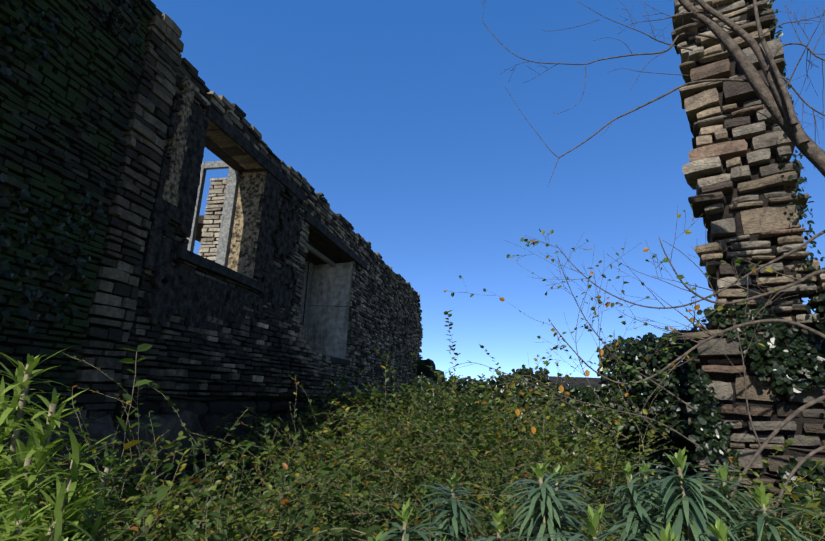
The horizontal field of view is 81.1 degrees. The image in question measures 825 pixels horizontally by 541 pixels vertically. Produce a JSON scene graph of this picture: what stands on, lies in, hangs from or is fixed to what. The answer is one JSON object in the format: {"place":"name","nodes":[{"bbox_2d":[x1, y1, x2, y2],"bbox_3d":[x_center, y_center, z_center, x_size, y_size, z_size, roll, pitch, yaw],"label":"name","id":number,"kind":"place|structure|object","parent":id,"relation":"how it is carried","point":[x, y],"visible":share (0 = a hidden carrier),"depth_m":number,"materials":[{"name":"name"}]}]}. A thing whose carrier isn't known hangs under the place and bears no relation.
{"place":"outdoors","nodes":[
{"label":"outdoors","id":0,"kind":"place"},
{"bbox_2d":[0,0,155,493],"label":"stone wall","id":1,"kind":"structure","parent":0,"point":[65,111],"depth_m":3.80,"materials":[{"name":"grey stone"}]},
{"bbox_2d":[63,8,183,424],"bbox_3d":[-2.765,-0.550,4.524,0.429,4.196,0.451,-1,-15,13],"label":"house quoin","id":2,"kind":"object","parent":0,"point":[128,213],"visible":0.52,"depth_m":4.44,"materials":[{"name":"grey stone"}]},
{"bbox_2d":[0,129,413,480],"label":"house wall","id":3,"kind":"structure","parent":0,"point":[218,152],"depth_m":4.79,"materials":[{"name":"grey stone"}]},
{"bbox_2d":[1,55,422,516],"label":"house wall stones","id":4,"kind":"object","parent":3,"relation":"attached to","point":[384,299],"visible":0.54,"depth_m":6.27,"materials":[{"name":"grey stone"}]},
{"bbox_2d":[0,346,824,540],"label":"spurge","id":5,"kind":"object","parent":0,"point":[700,516],"depth_m":1.66,"materials":[{"name":"green plant"}]},
{"bbox_2d":[151,0,824,394],"label":"sky","id":6,"kind":"structure","parent":0,"point":[402,114],"materials":[{"name":"blue"}]},
{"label":"ground","id":7,"kind":"structure","parent":0,"visible":0},
{"bbox_2d":[37,428,704,540],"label":"undergrowth plants","id":8,"kind":"object","parent":7,"relation":"on","point":[247,467],"depth_m":5.46,"materials":[{"name":"green plant"}]},
{"bbox_2d":[0,0,824,540],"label":"ivy leaves","id":9,"kind":"object","parent":7,"relation":"on","point":[684,384],"visible":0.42,"depth_m":4.11,"materials":[{"name":"green plant"}]},
{"bbox_2d":[441,394,696,472],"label":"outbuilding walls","id":10,"kind":"structure","parent":7,"relation":"on","point":[638,432],"depth_m":8.95,"materials":[{"name":"stone"}]},
{"bbox_2d":[501,375,603,387],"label":"distant roof","id":11,"kind":"structure","parent":10,"relation":"on","point":[579,381],"depth_m":9.58,"materials":[{"name":"stone"}]},
{"bbox_3d":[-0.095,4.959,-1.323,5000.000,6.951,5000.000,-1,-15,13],"label":"ground","id":12,"kind":"structure","parent":0,"visible":0},
{"bbox_2d":[195,177,326,324],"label":"stone wall","id":13,"kind":"structure","parent":12,"relation":"on","point":[208,230],"depth_m":8.31,"materials":[{"name":"beige stone"}]},
{"bbox_2d":[162,79,196,206],"bbox_3d":[-2.498,-1.374,5.126,0.126,1.410,0.224,-1,-15,13],"label":"wall plaster","id":14,"kind":"object","parent":13,"relation":"attached to","point":[177,147],"visible":0.75,"depth_m":5.07,"materials":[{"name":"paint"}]},
{"bbox_2d":[138,93,302,371],"bbox_3d":[-2.240,-0.141,6.227,0.128,2.865,3.197,-1,-15,13],"label":"render patch","id":15,"kind":"object","parent":13,"relation":"attached to","point":[195,299],"visible":0.85,"depth_m":5.37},
{"bbox_2d":[227,171,266,278],"bbox_3d":[-2.354,-0.758,6.814,0.470,1.870,0.005,-1,-15,13],"label":"window reveal","id":16,"kind":"object","parent":13,"relation":"attached to","point":[244,237],"visible":0.79,"depth_m":6.78,"materials":[{"name":"beige stone"}]},
{"bbox_2d":[187,161,334,339],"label":"window frames","id":17,"kind":"structure","parent":13,"relation":"attached to","point":[225,232],"depth_m":6.95,"materials":[{"name":"grey wood"}]},
{"bbox_2d":[174,105,367,365],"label":"lintels","id":18,"kind":"object","parent":13,"relation":"attached to","point":[338,250],"visible":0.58,"depth_m":6.72,"materials":[{"name":"grey stone"}]},
{"bbox_2d":[307,262,352,358],"bbox_3d":[-1.806,0.841,10.289,0.965,2.090,0.005,-1,-15,13],"label":"boarded window","id":19,"kind":"structure","parent":13,"relation":"attached to","point":[328,320],"depth_m":10.29,"materials":[{"name":"grey wood"}]},
{"bbox_2d":[0,310,824,540],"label":"shrub","id":20,"kind":"object","parent":12,"relation":"on","point":[162,491],"depth_m":3.40,"materials":[{"name":"green plant"}]},
{"bbox_2d":[416,358,445,383],"bbox_3d":[1.235,4.548,16.377,2.855,3.085,1.495,-1,-15,13],"label":"tree","id":21,"kind":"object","parent":12,"relation":"on","point":[427,371],"depth_m":16.53,"materials":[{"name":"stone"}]},
{"bbox_2d":[441,0,824,525],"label":"bare tree","id":22,"kind":"object","parent":12,"relation":"on","point":[775,99],"visible":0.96,"depth_m":3.23,"materials":[{"name":"brown plant"}]},
{"bbox_2d":[437,203,777,426],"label":"tree leaves","id":23,"kind":"object","parent":22,"relation":"attached to","point":[665,260],"visible":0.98,"depth_m":3.50,"materials":[{"name":"green plant"}]},
{"bbox_2d":[671,0,824,540],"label":"stone pier","id":24,"kind":"structure","parent":12,"relation":"on","point":[742,198],"depth_m":4.25,"materials":[{"name":"stone"}]}
]}

